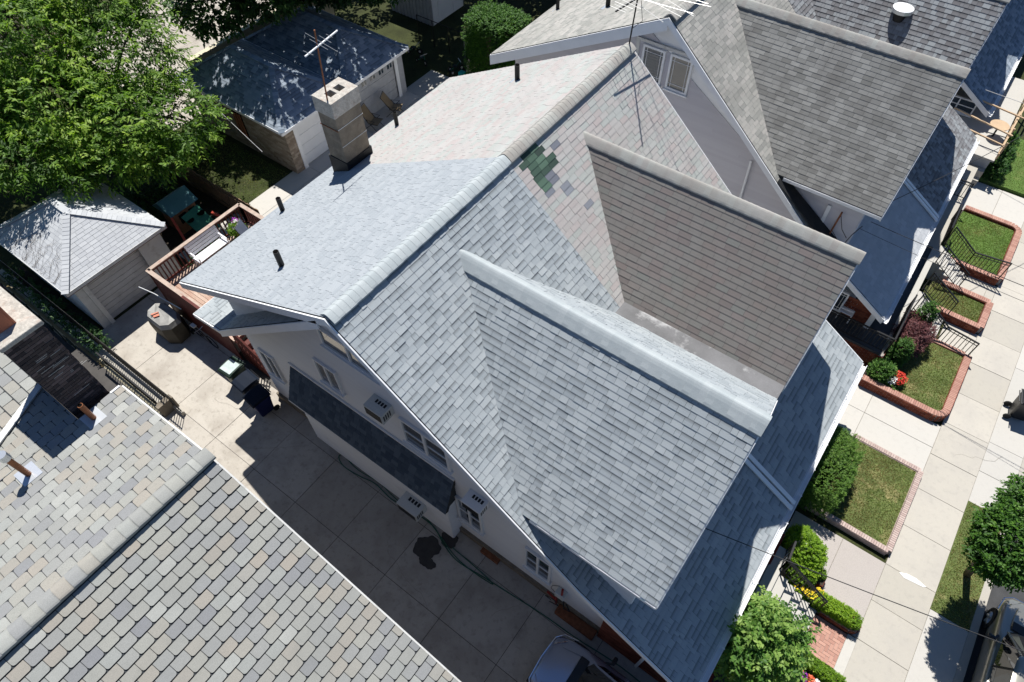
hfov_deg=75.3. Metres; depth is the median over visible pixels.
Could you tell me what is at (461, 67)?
tricycle
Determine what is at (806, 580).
porch railing
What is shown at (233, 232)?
flower pot
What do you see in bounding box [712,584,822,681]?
crepe myrtle
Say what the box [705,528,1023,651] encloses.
overhead wire
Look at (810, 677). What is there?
bedding flowers
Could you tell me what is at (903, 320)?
porch railing
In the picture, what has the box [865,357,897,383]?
flowering shrub
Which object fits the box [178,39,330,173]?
garage
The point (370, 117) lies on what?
lounge chair
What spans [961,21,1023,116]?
semi detached house
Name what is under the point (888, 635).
sidewalk
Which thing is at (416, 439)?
window
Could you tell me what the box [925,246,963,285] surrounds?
front steps
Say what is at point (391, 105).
lounge chair
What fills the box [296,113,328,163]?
door
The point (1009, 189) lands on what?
lawn
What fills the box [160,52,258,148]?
overhead wire
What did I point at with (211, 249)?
garden bench
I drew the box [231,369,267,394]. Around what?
wheelie bin
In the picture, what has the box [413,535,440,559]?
wet stain
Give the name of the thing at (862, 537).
brick kerb
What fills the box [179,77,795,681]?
semi detached house
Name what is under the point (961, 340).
front path
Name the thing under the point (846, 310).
porch chair
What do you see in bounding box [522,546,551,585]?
window
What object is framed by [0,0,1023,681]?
ground
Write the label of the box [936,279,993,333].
brick kerb
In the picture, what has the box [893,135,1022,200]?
overhead wire
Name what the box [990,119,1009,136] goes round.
patio table
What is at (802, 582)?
round bush
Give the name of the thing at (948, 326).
porch railing
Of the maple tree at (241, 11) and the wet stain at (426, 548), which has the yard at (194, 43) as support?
the maple tree at (241, 11)
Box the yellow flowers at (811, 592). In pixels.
[794,584,823,599]
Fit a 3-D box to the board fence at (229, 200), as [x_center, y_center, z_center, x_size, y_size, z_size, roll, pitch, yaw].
[-13.695,-6.891,29.628,7.550,1.279,0.085,30,60,21]
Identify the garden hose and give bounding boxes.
[338,454,639,681]
[347,459,492,584]
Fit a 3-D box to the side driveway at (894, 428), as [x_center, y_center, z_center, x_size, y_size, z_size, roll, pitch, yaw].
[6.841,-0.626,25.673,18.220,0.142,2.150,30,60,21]
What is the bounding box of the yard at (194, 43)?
[56,0,271,130]
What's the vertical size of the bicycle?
0.991 m
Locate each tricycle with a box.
[407,42,422,54]
[416,53,426,65]
[448,58,463,74]
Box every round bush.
[780,523,828,580]
[784,564,817,589]
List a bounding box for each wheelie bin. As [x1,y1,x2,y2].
[217,355,245,381]
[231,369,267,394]
[242,384,279,416]
[1003,389,1023,420]
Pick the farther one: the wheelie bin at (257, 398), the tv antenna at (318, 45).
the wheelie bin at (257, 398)
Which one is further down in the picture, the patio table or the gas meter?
the gas meter
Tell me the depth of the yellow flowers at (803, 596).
19.34 m
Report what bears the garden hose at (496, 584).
on the driveway at (291, 471)
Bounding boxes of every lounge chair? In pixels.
[234,218,249,234]
[361,103,383,131]
[380,91,402,116]
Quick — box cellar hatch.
[480,547,499,564]
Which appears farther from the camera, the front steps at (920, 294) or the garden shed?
the garden shed
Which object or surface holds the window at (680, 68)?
in the semi detached house at (782, 108)
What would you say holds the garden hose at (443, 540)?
on the driveway at (291, 471)
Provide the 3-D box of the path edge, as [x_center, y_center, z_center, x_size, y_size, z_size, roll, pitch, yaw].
[9.424,8.926,18.813,0.280,0.137,1.220,30,60,21]
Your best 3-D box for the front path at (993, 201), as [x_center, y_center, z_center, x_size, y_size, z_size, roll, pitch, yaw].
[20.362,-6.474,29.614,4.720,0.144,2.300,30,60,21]
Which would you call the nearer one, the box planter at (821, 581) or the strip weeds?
the box planter at (821, 581)
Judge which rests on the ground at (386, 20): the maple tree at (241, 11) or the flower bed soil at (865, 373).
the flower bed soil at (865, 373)
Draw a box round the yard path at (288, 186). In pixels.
[179,70,448,261]
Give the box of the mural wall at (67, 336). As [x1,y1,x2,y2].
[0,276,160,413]
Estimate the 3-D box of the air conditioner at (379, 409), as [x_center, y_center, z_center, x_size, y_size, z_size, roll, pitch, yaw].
[-3.369,1.727,16.782,0.626,0.426,0.430,30,60,21]
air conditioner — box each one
[363,393,394,424]
[396,491,426,521]
[461,488,489,517]
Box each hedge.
[798,425,866,518]
[803,653,846,681]
[810,591,863,631]
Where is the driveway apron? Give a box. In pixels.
[904,344,1023,681]
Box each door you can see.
[86,249,155,317]
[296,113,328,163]
[357,61,398,120]
[437,0,452,21]
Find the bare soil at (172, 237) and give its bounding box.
[113,161,234,263]
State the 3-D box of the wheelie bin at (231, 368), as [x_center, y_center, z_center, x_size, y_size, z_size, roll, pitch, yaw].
[-9.933,1.171,23.905,0.660,1.104,0.809,28,60,19]
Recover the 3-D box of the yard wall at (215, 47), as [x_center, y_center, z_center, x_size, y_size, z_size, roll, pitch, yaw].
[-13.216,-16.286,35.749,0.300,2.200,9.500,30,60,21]
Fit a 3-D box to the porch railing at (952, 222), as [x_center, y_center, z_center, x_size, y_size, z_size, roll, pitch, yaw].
[17.723,-4.731,26.719,0.055,0.870,1.637,29,60,20]
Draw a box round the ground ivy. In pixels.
[117,130,216,266]
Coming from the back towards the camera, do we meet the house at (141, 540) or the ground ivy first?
the ground ivy
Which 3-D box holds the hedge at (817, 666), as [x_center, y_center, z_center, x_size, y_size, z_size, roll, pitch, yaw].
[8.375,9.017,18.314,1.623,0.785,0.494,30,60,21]
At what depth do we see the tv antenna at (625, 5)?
17.39 m
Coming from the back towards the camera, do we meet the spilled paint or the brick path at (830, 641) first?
the spilled paint
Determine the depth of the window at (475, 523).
19.34 m
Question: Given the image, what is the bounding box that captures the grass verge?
[930,501,999,631]
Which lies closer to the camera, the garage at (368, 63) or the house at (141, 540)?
the house at (141, 540)
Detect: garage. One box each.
[0,177,180,327]
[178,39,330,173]
[243,4,408,120]
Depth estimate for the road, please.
19.59 m
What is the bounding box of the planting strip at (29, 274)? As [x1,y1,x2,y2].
[9,265,100,331]
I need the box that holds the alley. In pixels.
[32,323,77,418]
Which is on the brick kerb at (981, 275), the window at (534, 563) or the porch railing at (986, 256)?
the porch railing at (986, 256)
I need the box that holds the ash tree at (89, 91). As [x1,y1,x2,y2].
[0,0,232,203]
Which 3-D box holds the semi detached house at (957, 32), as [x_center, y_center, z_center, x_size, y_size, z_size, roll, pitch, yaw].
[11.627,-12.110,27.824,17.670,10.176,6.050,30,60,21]
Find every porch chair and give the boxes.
[835,298,854,323]
[844,285,855,297]
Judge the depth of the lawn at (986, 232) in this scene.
27.64 m
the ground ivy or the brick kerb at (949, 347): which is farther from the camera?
the ground ivy
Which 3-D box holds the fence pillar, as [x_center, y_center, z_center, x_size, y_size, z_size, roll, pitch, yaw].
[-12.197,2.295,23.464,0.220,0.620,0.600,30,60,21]
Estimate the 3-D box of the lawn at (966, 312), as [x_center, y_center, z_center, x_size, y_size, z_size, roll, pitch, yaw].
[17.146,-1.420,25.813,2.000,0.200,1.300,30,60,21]
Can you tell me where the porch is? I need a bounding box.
[950,77,1023,186]
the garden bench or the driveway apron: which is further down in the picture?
the driveway apron
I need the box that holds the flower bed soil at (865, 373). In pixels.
[861,364,882,380]
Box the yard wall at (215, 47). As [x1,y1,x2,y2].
[187,2,334,67]
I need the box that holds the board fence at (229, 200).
[157,154,259,222]
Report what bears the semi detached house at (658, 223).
on the ground at (386, 20)
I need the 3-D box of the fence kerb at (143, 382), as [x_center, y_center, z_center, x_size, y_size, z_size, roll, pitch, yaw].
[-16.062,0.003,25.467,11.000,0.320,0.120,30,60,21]
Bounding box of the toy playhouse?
[152,185,220,246]
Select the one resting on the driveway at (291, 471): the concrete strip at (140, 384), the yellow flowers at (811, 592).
the concrete strip at (140, 384)
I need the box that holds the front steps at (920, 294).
[908,291,942,336]
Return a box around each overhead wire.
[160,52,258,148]
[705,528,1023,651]
[861,229,1023,301]
[872,222,1022,285]
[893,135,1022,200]
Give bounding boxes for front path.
[779,511,885,637]
[938,321,977,354]
[958,182,1023,227]
[959,274,996,301]
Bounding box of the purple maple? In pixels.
[891,309,938,358]
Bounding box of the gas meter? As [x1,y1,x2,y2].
[545,585,569,611]
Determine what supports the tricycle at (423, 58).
on the ground at (386, 20)
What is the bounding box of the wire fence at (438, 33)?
[416,14,467,57]
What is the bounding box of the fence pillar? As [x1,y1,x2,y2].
[155,394,179,416]
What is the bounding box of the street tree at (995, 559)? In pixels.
[960,472,1023,593]
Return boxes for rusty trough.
[554,604,596,640]
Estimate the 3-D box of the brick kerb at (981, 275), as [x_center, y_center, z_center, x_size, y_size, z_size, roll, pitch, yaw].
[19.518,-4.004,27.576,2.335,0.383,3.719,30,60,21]
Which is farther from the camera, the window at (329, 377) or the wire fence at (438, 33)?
the wire fence at (438, 33)
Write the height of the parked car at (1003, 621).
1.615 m
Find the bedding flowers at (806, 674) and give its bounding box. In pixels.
[800,671,808,681]
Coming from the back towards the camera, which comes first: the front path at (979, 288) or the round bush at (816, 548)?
the front path at (979, 288)
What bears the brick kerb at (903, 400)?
on the ground at (386, 20)
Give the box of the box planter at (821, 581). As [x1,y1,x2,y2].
[814,568,826,588]
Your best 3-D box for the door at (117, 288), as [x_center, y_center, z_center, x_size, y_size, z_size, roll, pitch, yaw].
[-15.083,-2.252,25.747,0.022,2.175,2.440,30,60,21]
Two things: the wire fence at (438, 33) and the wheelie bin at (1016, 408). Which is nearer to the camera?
the wheelie bin at (1016, 408)
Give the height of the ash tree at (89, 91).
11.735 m
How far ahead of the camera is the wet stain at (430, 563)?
20.41 m
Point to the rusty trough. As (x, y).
(578, 624)
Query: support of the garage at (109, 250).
on the ground at (386, 20)
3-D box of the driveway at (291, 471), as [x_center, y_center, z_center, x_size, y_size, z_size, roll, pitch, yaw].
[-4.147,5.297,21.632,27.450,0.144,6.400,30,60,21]
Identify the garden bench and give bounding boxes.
[184,225,229,264]
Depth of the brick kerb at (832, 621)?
19.13 m
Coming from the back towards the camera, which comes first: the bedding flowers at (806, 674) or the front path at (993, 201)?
the front path at (993, 201)
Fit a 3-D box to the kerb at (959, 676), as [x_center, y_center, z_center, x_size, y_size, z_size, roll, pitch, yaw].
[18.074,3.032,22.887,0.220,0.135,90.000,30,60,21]
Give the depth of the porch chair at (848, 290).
24.62 m
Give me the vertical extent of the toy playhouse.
1.650 m
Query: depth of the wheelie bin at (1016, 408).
22.74 m
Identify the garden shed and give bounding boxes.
[391,0,463,25]
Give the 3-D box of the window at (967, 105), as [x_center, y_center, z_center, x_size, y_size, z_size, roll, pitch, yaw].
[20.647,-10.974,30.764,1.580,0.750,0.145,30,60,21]
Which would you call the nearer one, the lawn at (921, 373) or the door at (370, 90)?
the lawn at (921, 373)
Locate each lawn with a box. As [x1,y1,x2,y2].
[170,125,288,203]
[822,439,915,545]
[884,343,961,409]
[925,282,982,321]
[945,211,1013,274]
[978,138,1023,197]
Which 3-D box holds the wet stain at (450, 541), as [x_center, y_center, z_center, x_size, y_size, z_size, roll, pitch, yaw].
[-1.964,6.211,20.853,0.613,0.003,0.578,30,60,21]
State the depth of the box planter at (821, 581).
19.65 m
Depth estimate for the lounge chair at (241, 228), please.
25.68 m
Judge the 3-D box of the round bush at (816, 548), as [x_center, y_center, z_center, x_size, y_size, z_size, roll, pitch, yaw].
[8.706,6.293,19.767,1.411,1.517,1.629,30,60,21]
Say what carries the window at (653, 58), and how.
in the semi detached house at (782, 108)
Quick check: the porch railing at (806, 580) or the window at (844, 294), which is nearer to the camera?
the porch railing at (806, 580)
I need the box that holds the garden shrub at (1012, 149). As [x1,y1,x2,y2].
[983,131,1021,181]
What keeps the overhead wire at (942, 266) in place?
attached to the semi detached house at (782, 108)
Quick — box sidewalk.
[841,222,1023,681]
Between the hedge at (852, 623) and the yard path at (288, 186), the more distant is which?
the yard path at (288, 186)
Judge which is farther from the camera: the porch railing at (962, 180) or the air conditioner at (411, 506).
the porch railing at (962, 180)
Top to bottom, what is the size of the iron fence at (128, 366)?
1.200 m
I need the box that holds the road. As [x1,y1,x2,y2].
[963,507,1023,681]
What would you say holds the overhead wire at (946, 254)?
attached to the semi detached house at (782, 108)
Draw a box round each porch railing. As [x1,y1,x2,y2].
[779,541,827,609]
[828,309,894,353]
[884,294,917,353]
[912,293,979,354]
[922,272,958,313]
[935,245,969,285]
[941,204,962,243]
[944,226,1012,278]
[953,179,973,199]
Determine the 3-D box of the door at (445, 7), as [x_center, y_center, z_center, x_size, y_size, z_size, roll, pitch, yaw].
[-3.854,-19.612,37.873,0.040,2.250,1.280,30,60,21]
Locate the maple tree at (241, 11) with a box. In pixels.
[160,0,408,48]
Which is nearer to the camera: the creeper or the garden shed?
the creeper
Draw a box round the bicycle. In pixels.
[189,323,218,347]
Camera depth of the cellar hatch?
20.37 m
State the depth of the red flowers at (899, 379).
23.36 m
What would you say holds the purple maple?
on the lawn at (921, 373)
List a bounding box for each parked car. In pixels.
[526,634,630,681]
[971,597,1023,681]
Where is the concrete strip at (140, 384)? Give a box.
[0,269,161,402]
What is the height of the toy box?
0.300 m
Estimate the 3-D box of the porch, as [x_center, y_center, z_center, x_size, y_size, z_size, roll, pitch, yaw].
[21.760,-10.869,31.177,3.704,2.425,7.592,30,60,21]
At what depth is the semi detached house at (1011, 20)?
32.93 m
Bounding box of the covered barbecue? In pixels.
[139,287,194,343]
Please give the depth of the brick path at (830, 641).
18.97 m
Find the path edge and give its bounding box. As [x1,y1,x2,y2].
[833,634,856,675]
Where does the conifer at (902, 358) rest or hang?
on the lawn at (921, 373)
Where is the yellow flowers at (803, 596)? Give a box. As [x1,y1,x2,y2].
[791,584,820,605]
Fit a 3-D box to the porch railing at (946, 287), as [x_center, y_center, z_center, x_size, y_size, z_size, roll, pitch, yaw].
[16.117,-1.718,24.968,1.285,1.770,0.055,30,60,21]
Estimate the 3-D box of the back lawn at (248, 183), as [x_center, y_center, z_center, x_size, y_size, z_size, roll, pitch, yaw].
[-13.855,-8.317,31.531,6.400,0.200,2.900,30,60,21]
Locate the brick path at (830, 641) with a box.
[808,614,846,668]
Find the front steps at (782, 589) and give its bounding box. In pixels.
[771,575,815,631]
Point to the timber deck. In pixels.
(189, 303)
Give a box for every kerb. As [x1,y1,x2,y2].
[13,276,185,415]
[805,435,923,554]
[808,589,861,634]
[858,354,971,421]
[926,334,965,356]
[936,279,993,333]
[951,205,1021,285]
[953,457,1023,681]
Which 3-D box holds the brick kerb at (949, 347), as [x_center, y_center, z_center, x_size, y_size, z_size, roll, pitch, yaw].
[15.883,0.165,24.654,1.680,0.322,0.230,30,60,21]
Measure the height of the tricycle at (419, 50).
0.617 m
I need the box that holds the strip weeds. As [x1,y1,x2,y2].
[2,261,113,355]
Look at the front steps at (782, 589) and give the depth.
19.16 m
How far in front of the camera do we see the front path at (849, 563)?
20.14 m
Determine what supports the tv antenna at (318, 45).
attached to the semi detached house at (531, 381)
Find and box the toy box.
[458,70,465,75]
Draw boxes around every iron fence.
[0,260,182,412]
[95,352,156,404]
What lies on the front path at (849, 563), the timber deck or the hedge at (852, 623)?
the hedge at (852, 623)
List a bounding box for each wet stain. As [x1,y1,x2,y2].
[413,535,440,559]
[419,557,435,569]
[441,532,458,548]
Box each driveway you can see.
[71,267,727,681]
[837,385,940,471]
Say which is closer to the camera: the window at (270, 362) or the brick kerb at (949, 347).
the window at (270, 362)
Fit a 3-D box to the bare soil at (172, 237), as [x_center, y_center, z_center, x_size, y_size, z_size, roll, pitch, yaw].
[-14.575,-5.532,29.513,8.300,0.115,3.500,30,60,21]
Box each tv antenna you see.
[304,30,337,99]
[611,0,710,43]
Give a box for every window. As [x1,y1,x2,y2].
[256,347,286,385]
[312,356,345,397]
[316,325,380,386]
[398,415,453,475]
[455,494,485,536]
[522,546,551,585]
[641,43,666,86]
[662,52,693,98]
[832,290,850,312]
[950,95,975,117]
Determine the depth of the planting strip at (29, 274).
26.79 m
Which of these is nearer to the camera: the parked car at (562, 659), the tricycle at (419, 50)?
the parked car at (562, 659)
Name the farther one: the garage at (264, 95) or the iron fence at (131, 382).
the garage at (264, 95)
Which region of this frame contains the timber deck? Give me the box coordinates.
[146,203,269,376]
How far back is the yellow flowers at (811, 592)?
19.32 m
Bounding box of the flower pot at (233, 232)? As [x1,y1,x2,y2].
[227,217,245,238]
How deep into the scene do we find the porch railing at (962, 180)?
27.68 m
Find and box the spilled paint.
[899,572,925,586]
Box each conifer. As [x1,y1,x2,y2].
[883,337,915,370]
[905,300,940,331]
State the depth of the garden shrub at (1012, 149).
29.84 m
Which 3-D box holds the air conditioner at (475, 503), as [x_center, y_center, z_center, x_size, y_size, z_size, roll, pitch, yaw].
[-0.963,4.247,17.317,0.626,0.366,0.430,30,60,21]
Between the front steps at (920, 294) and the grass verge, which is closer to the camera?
the grass verge
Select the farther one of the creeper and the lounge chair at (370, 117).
the lounge chair at (370, 117)
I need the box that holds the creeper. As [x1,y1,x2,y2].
[0,211,61,283]
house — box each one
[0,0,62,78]
[0,286,460,681]
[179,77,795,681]
[357,42,866,510]
[490,0,970,365]
[788,0,1010,248]
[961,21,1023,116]
[998,0,1023,54]
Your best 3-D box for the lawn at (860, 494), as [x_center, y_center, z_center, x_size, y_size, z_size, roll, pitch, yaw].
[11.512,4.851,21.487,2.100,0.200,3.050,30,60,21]
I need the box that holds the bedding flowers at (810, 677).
[806,674,815,681]
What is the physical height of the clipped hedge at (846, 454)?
1.980 m
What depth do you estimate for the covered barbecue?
24.91 m
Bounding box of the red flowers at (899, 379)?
[883,370,907,390]
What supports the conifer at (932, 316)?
on the ground at (386, 20)
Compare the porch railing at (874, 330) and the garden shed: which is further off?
the garden shed
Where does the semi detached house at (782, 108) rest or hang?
on the ground at (386, 20)

